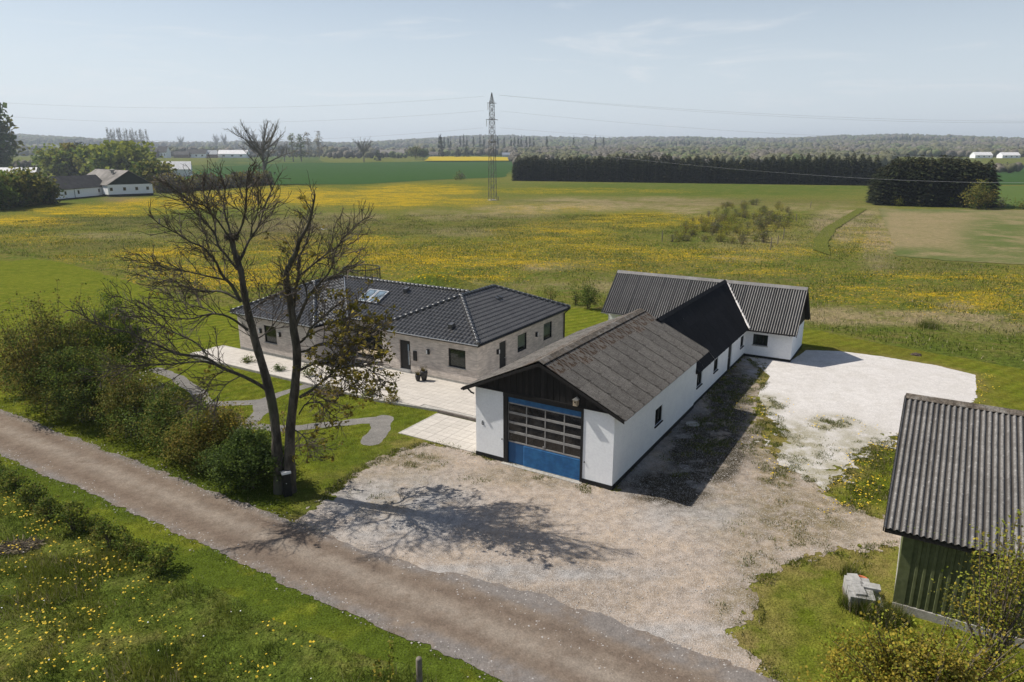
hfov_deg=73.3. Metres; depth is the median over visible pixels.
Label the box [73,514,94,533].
hedge plant
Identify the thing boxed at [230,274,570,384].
brick bungalow
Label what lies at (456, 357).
window
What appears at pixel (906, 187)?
spruce
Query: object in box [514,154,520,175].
spruce
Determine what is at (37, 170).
shed roof
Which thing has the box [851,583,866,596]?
concrete slab
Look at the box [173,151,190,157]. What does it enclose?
row house
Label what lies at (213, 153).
barn
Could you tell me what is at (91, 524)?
hedge plant
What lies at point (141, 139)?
poplar tree
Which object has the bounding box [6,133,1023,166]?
wood
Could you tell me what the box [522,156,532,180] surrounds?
spruce
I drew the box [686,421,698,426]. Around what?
manhole cover
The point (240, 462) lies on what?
shrub
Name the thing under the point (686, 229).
sapling
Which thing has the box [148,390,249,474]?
shrub
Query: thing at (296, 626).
dandelion flowers
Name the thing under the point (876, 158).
spruce
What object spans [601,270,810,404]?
stable building
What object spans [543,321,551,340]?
window
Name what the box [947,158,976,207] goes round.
spruce
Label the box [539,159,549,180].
spruce
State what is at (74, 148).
willow tree
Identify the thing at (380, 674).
weed
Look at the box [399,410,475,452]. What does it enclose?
slab pad
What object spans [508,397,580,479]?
garage door
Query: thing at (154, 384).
shrub
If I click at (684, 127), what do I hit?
power line
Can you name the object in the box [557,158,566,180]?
spruce
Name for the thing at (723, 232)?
sapling
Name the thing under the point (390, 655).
weed
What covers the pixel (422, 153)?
round tree
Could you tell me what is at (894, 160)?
spruce
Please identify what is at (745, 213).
sapling
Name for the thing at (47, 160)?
willow tree
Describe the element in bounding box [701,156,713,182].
spruce
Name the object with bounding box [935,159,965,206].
spruce
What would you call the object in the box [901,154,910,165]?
spruce
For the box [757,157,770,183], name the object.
spruce
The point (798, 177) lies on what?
spruce
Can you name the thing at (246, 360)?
garden plant
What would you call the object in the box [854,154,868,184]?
spruce
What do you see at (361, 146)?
bare tree
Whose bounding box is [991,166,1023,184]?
green field
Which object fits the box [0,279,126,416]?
shrub
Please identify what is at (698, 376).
window
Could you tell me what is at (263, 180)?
hedge bush
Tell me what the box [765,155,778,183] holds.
spruce
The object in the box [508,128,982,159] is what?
power line
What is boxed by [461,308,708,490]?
white garage
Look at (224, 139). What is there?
bare tree
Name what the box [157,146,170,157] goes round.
farmhouse
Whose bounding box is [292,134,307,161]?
poplar tree
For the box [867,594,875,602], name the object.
concrete block
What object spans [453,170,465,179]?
shrub
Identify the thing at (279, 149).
bare tree
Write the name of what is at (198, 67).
sky
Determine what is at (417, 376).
plant pot
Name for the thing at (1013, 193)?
pale field
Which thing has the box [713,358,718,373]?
window
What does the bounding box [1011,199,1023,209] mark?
shrub
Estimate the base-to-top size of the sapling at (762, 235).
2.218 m
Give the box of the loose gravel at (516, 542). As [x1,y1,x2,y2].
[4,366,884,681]
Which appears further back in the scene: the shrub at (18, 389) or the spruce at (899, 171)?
the spruce at (899, 171)
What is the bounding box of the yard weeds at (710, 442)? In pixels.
[319,356,897,681]
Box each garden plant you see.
[241,355,256,362]
[269,363,286,371]
[301,363,314,375]
[321,382,333,392]
[383,393,399,403]
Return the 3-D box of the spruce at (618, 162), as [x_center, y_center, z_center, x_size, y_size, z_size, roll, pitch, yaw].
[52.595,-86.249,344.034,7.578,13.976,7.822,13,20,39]
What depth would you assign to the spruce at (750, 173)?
323.47 m
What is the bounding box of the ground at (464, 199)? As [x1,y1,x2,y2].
[0,143,1023,681]
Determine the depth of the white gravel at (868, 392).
41.02 m
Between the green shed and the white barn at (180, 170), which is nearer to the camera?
the green shed
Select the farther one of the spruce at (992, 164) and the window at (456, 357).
the spruce at (992, 164)
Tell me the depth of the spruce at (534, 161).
356.47 m
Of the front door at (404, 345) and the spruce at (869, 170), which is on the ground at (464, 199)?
the spruce at (869, 170)
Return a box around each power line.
[0,128,475,140]
[5,111,473,122]
[501,95,969,122]
[504,95,960,120]
[505,111,869,137]
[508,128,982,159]
[579,153,1000,182]
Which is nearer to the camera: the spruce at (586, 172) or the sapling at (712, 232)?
the sapling at (712, 232)
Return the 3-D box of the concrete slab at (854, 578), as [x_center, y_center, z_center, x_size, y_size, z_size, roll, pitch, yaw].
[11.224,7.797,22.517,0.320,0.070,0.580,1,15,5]
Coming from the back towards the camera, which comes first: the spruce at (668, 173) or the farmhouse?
the farmhouse
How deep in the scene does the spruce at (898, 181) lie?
188.73 m
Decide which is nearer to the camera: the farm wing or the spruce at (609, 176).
the farm wing
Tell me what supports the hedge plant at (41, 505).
on the ground at (464, 199)
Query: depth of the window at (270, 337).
48.84 m
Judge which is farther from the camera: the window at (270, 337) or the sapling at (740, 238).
the sapling at (740, 238)
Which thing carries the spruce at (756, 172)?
on the ground at (464, 199)
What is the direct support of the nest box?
attached to the white garage
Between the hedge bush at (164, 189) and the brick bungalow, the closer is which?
the brick bungalow
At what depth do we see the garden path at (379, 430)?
37.64 m
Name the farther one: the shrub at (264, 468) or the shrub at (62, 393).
the shrub at (62, 393)
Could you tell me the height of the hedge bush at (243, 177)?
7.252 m
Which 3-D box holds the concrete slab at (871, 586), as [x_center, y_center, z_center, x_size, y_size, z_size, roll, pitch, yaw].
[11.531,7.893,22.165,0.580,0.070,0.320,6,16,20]
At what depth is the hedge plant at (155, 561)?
23.68 m
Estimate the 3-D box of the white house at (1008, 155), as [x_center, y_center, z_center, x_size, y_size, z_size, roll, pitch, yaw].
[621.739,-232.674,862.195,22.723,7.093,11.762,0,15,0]
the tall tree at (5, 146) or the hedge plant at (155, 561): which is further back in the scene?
the tall tree at (5, 146)
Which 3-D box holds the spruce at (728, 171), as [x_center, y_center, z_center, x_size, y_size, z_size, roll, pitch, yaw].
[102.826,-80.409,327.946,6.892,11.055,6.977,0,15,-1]
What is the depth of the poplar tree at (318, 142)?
976.90 m
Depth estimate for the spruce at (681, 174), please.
333.30 m
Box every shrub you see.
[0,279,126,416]
[0,327,50,395]
[27,342,138,424]
[63,274,159,379]
[65,347,149,417]
[79,357,181,438]
[105,370,184,431]
[106,381,199,454]
[137,405,223,467]
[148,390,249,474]
[191,396,267,455]
[192,420,296,493]
[246,439,284,477]
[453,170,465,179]
[542,285,559,300]
[571,287,581,304]
[577,283,600,309]
[892,196,905,205]
[945,191,961,206]
[994,195,1010,208]
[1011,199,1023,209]
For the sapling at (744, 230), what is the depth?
117.30 m
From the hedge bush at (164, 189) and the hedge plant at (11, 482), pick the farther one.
the hedge bush at (164, 189)
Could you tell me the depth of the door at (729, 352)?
45.82 m
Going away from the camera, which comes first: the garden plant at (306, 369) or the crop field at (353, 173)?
the garden plant at (306, 369)
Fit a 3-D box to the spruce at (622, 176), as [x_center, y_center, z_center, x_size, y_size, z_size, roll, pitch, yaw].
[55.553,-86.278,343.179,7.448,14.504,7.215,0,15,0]
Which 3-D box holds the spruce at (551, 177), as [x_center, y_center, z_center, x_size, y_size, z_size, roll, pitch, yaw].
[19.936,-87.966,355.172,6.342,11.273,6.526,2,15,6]
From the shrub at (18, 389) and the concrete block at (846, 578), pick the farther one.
the shrub at (18, 389)
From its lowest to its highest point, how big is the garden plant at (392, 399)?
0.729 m
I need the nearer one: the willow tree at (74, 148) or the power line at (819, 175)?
the power line at (819, 175)
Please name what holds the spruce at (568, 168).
on the ground at (464, 199)
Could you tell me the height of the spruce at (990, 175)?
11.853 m
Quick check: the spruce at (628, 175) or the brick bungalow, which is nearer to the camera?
the brick bungalow
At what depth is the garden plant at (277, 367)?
45.31 m
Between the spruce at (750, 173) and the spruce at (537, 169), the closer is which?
the spruce at (750, 173)
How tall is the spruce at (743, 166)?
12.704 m
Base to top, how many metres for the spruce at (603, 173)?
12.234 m
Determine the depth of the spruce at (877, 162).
306.11 m
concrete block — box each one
[844,575,849,582]
[845,580,851,589]
[847,586,853,593]
[848,591,857,602]
[858,596,866,603]
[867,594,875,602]
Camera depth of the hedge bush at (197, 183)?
266.94 m
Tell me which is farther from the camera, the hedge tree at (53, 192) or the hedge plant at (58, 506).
the hedge tree at (53, 192)
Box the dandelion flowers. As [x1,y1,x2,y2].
[0,236,1021,681]
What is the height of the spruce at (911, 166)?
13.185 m
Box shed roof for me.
[0,167,39,177]
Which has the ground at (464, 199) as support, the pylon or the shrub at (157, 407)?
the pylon
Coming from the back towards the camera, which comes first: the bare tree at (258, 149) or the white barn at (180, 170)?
the white barn at (180, 170)
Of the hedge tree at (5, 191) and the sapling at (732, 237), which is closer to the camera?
the sapling at (732, 237)
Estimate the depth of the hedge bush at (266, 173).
314.77 m
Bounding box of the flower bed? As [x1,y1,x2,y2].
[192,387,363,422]
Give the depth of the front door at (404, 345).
45.00 m
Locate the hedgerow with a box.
[7,144,1023,172]
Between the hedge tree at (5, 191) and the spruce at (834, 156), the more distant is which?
the spruce at (834, 156)
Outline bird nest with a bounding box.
[223,233,238,241]
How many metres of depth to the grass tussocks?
21.52 m
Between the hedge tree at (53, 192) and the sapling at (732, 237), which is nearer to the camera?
the sapling at (732, 237)
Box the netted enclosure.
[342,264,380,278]
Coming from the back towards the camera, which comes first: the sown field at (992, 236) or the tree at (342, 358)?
the sown field at (992, 236)
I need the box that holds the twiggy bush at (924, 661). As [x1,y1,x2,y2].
[791,599,1023,681]
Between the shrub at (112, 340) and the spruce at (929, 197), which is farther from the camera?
the spruce at (929, 197)
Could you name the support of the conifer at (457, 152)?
on the ground at (464, 199)
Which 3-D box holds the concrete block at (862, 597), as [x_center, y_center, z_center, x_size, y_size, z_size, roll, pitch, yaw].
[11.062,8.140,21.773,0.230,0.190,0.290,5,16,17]
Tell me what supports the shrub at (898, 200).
on the ground at (464, 199)
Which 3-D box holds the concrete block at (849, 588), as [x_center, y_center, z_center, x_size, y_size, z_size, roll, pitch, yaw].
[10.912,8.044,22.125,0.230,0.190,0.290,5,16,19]
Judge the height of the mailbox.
1.250 m
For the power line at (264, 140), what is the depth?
202.98 m
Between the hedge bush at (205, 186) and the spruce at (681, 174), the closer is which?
the hedge bush at (205, 186)
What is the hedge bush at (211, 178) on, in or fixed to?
on the ground at (464, 199)
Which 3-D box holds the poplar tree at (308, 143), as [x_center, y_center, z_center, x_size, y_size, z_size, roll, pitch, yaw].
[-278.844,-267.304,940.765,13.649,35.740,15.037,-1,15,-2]
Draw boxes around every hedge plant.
[0,463,18,483]
[0,466,29,491]
[3,471,32,493]
[10,480,49,512]
[27,492,62,517]
[43,500,93,535]
[47,502,66,520]
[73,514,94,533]
[80,513,104,531]
[86,518,132,553]
[111,529,140,556]
[122,538,152,562]
[137,540,178,574]
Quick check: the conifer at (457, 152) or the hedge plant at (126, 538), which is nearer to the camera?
the hedge plant at (126, 538)
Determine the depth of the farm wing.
222.60 m
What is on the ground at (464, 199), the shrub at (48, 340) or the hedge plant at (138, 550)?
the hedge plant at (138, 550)
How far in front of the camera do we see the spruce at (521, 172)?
359.06 m
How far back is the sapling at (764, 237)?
111.18 m
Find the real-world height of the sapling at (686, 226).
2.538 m
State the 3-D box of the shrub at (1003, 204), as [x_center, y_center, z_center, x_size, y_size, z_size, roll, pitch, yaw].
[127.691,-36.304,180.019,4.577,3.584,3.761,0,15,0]
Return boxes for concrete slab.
[847,573,862,583]
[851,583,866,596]
[860,581,880,591]
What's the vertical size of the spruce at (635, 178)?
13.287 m
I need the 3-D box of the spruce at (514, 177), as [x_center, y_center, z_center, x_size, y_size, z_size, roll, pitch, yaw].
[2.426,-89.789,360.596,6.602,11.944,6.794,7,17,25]
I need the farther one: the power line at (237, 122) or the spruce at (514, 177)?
the spruce at (514, 177)
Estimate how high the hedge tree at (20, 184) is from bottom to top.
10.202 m
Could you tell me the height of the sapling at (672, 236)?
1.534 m
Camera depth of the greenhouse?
1052.24 m
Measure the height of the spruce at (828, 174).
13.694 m
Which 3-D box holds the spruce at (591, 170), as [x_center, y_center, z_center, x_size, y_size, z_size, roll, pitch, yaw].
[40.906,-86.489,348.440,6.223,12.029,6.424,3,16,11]
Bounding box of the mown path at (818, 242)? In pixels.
[812,208,865,254]
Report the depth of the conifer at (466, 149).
1009.33 m
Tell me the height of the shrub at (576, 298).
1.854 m
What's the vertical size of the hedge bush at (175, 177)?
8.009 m
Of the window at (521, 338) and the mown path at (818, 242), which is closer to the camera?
the window at (521, 338)
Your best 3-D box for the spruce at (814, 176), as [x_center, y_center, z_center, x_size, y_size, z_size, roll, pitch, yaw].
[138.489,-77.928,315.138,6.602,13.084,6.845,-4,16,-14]
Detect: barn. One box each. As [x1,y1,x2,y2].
[87,169,153,196]
[157,161,192,175]
[186,149,206,157]
[206,150,217,157]
[218,150,249,157]
[379,150,404,153]
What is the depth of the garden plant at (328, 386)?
41.70 m
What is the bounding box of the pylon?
[486,92,496,200]
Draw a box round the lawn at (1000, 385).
[0,255,1023,681]
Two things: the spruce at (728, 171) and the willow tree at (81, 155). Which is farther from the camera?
the willow tree at (81, 155)
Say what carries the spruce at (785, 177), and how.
on the ground at (464, 199)
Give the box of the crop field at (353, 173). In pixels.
[186,161,512,184]
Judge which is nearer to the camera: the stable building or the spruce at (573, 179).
the stable building
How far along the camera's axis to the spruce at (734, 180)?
325.68 m
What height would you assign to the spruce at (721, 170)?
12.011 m
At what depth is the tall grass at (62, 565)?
21.62 m
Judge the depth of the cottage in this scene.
1046.43 m
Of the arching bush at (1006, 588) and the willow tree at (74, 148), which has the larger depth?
the willow tree at (74, 148)
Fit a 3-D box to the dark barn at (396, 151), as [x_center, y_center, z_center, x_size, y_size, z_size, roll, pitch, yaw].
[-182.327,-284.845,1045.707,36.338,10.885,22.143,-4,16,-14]
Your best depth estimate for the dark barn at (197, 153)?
966.75 m
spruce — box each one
[511,159,520,180]
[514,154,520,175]
[516,158,526,180]
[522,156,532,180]
[526,154,533,177]
[528,155,539,180]
[532,156,543,180]
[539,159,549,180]
[545,160,554,180]
[553,156,561,180]
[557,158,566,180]
[562,155,573,181]
[568,158,578,181]
[574,155,585,181]
[580,157,590,181]
[589,158,598,181]
[594,154,603,181]
[597,157,610,181]
[604,155,615,181]
[611,154,622,181]
[617,153,629,181]
[624,156,635,181]
[628,154,637,180]
[630,156,641,182]
[636,159,648,182]
[643,152,652,182]
[648,156,660,182]
[655,154,666,182]
[661,153,674,182]
[670,159,678,182]
[675,157,686,182]
[681,156,693,182]
[687,158,699,182]
[695,157,708,182]
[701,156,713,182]
[708,156,721,183]
[717,158,727,183]
[722,160,734,183]
[730,159,743,183]
[736,158,748,183]
[743,161,756,183]
[750,158,761,183]
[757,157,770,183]
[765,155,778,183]
[772,155,784,183]
[778,157,793,184]
[786,155,797,184]
[792,154,805,184]
[800,155,813,184]
[808,156,820,184]
[813,154,829,184]
[823,155,835,184]
[826,154,838,183]
[830,156,842,184]
[836,155,850,184]
[844,152,858,184]
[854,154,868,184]
[860,157,874,185]
[864,166,882,201]
[866,167,882,201]
[868,158,883,183]
[868,165,886,202]
[870,164,894,203]
[871,167,896,205]
[873,155,881,173]
[881,157,911,205]
[885,156,900,182]
[887,159,906,204]
[893,159,920,205]
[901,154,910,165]
[903,156,931,206]
[905,157,918,179]
[911,156,945,206]
[927,155,956,206]
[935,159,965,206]
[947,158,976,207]
[958,161,990,207]
[969,163,1001,207]
[980,160,1001,206]
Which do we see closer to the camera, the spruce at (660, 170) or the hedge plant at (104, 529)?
the hedge plant at (104, 529)
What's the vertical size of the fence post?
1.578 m
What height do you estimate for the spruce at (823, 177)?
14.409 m
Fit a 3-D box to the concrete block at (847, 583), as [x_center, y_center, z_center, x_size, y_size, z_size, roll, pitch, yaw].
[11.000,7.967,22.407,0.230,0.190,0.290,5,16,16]
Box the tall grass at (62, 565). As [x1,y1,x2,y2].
[0,487,441,681]
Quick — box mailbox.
[281,471,291,497]
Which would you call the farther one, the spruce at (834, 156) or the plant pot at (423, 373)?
the spruce at (834, 156)
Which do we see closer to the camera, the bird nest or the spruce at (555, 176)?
the bird nest
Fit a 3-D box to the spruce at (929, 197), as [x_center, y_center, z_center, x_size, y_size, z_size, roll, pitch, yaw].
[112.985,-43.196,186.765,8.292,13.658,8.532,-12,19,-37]
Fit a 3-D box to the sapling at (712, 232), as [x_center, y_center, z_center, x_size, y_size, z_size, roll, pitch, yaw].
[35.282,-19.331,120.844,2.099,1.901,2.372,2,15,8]
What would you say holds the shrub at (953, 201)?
on the ground at (464, 199)
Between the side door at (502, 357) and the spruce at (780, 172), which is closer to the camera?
the side door at (502, 357)
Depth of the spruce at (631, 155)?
343.56 m
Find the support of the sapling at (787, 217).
on the ground at (464, 199)
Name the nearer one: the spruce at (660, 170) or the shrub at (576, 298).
the shrub at (576, 298)
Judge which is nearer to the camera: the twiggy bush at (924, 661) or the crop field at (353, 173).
the twiggy bush at (924, 661)
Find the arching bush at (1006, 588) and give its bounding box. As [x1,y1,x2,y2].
[928,508,1023,681]
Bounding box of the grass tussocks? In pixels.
[820,316,945,631]
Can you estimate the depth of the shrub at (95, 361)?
37.10 m
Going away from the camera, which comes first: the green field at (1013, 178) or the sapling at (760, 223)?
the sapling at (760, 223)
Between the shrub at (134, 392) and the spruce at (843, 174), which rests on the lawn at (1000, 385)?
the shrub at (134, 392)
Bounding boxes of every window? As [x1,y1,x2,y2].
[264,325,277,344]
[447,348,465,370]
[518,332,525,351]
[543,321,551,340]
[654,405,662,427]
[696,372,702,388]
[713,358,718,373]
[752,334,767,346]
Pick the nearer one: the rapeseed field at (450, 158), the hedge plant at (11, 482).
the hedge plant at (11, 482)
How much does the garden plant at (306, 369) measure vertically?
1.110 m
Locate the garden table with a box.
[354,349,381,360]
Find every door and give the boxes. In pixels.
[357,326,381,356]
[400,340,410,372]
[499,341,505,367]
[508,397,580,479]
[727,346,730,370]
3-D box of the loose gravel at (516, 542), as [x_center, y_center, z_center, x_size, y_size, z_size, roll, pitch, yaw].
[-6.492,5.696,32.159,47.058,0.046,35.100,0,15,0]
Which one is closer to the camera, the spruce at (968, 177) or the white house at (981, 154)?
the spruce at (968, 177)
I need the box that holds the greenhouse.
[502,152,509,156]
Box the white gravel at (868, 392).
[749,350,976,489]
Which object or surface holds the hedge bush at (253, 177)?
on the ground at (464, 199)
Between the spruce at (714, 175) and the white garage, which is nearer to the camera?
the white garage
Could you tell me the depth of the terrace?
42.73 m
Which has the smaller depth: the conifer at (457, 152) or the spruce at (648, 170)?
the spruce at (648, 170)
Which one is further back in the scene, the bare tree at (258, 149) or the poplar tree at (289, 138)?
the poplar tree at (289, 138)
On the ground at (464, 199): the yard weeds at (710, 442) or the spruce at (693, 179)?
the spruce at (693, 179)
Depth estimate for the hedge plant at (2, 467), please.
30.06 m
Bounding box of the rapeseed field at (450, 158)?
[424,156,508,160]
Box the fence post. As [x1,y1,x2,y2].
[416,656,422,681]
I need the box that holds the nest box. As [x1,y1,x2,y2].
[572,396,579,405]
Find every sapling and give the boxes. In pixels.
[667,233,679,241]
[678,221,691,232]
[680,224,689,235]
[708,226,719,235]
[713,231,730,241]
[715,227,729,238]
[718,212,729,223]
[725,235,736,242]
[735,226,752,237]
[738,233,750,243]
[741,209,748,217]
[754,219,766,230]
[755,231,770,242]
[756,230,768,241]
[781,214,792,222]
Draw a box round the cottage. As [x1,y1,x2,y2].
[429,152,440,156]
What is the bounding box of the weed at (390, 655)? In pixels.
[384,640,397,681]
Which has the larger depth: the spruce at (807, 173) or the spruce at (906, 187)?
the spruce at (807, 173)
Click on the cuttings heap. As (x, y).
(27, 544)
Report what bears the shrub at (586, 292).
on the lawn at (1000, 385)
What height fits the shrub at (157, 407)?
3.589 m
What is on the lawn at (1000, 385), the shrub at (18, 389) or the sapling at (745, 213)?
the shrub at (18, 389)
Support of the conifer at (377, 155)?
on the ground at (464, 199)
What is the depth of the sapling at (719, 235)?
112.95 m
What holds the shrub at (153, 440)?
on the lawn at (1000, 385)
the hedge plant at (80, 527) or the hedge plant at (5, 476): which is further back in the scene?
the hedge plant at (5, 476)
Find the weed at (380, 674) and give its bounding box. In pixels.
[371,656,382,681]
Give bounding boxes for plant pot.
[415,371,420,380]
[420,366,427,380]
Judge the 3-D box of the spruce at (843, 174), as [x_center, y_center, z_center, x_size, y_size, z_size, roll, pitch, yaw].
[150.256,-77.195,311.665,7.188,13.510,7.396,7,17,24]
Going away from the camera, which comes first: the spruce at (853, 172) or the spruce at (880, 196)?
the spruce at (880, 196)
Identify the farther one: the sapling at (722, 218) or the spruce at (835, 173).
the spruce at (835, 173)
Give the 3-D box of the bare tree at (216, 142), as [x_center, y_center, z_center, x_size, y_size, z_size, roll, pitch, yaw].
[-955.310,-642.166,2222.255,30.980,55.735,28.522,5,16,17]
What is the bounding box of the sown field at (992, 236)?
[878,208,1023,263]
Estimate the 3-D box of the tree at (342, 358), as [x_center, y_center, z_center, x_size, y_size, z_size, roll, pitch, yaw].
[-10.285,0.095,27.303,12.609,14.694,6.522,0,15,0]
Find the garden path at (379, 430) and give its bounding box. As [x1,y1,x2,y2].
[149,368,393,445]
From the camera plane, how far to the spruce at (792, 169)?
317.51 m
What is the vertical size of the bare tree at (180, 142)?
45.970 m
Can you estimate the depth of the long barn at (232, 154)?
986.19 m
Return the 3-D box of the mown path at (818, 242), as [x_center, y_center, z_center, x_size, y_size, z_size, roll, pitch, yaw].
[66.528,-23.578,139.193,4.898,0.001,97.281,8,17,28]
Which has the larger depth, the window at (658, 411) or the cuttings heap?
the window at (658, 411)
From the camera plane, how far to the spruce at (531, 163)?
359.88 m
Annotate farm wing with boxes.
[46,175,102,199]
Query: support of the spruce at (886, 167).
on the ground at (464, 199)
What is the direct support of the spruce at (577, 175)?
on the ground at (464, 199)
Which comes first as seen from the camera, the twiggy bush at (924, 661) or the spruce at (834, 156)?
the twiggy bush at (924, 661)
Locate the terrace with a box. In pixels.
[193,345,475,417]
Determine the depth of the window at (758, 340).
48.56 m
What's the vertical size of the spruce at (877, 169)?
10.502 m
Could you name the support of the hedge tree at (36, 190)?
on the ground at (464, 199)
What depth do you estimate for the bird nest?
26.87 m
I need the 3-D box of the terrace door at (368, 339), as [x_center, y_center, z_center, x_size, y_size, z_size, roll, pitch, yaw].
[-9.642,0.111,48.154,3.100,2.150,0.080,9,18,30]
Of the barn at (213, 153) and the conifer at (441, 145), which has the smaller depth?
the barn at (213, 153)
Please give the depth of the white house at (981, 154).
873.29 m
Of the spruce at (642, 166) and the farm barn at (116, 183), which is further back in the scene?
the spruce at (642, 166)
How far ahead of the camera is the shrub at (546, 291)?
67.01 m
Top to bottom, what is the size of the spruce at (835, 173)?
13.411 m
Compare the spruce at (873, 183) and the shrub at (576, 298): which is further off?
the spruce at (873, 183)
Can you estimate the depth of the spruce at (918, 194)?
186.57 m
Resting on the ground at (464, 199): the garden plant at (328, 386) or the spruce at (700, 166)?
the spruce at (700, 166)
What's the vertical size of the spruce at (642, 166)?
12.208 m
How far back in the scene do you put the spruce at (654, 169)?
337.15 m
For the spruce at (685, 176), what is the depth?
332.45 m
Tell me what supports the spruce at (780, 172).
on the ground at (464, 199)
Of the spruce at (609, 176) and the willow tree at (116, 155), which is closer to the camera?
the spruce at (609, 176)
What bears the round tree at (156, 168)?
on the ground at (464, 199)
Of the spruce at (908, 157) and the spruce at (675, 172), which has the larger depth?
the spruce at (675, 172)
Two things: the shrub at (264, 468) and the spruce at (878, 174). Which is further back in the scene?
the spruce at (878, 174)
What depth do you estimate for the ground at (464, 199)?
90.62 m
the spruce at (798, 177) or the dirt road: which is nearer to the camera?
the dirt road
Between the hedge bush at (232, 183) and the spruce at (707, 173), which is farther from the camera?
the spruce at (707, 173)
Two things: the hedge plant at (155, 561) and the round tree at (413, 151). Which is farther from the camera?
the round tree at (413, 151)
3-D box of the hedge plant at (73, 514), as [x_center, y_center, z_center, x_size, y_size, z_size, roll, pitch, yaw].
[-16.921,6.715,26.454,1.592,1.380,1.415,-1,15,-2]
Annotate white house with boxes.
[969,152,992,157]
[996,152,1020,157]
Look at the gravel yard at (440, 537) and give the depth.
26.82 m
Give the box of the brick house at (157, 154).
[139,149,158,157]
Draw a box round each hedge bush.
[151,174,180,192]
[157,172,188,191]
[188,179,204,190]
[189,175,211,189]
[196,172,220,189]
[221,171,250,186]
[223,178,239,187]
[240,170,263,185]
[257,170,276,184]
[257,174,267,184]
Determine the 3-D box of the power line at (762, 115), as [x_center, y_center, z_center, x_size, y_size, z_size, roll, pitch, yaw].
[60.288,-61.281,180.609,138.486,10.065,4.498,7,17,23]
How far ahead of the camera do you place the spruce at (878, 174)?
198.00 m
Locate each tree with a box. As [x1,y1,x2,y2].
[0,102,30,166]
[0,170,22,208]
[3,170,34,206]
[6,167,51,204]
[30,142,85,175]
[35,172,66,203]
[55,142,84,175]
[58,152,402,494]
[70,144,110,174]
[80,140,166,172]
[129,160,180,182]
[138,130,142,145]
[176,137,183,145]
[210,136,218,145]
[220,133,227,145]
[226,118,298,170]
[276,140,290,161]
[287,133,295,161]
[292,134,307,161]
[302,132,313,157]
[313,131,323,157]
[352,137,371,161]
[407,146,423,158]
[416,149,429,158]
[959,178,1001,208]
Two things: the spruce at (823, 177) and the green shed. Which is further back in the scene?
the spruce at (823, 177)
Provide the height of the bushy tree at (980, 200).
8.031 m
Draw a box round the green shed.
[883,393,1023,648]
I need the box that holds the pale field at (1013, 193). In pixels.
[990,186,1023,208]
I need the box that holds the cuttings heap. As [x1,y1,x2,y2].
[0,535,47,557]
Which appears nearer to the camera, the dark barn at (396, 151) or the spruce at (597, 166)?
the spruce at (597, 166)
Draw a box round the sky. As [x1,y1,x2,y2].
[0,0,1023,142]
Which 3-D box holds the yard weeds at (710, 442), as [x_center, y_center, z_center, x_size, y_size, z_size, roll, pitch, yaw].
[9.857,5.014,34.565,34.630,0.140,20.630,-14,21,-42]
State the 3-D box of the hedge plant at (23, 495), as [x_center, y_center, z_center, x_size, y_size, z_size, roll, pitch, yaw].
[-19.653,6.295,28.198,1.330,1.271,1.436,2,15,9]
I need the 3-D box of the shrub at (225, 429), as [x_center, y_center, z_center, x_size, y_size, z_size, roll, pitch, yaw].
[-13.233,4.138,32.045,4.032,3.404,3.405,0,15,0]
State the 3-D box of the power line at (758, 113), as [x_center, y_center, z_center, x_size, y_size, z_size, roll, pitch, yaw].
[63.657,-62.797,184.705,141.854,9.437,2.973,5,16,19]
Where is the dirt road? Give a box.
[0,409,779,681]
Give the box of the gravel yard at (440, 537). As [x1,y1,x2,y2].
[295,356,899,671]
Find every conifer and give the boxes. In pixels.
[374,149,380,160]
[437,135,444,156]
[454,146,460,156]
[462,146,469,156]

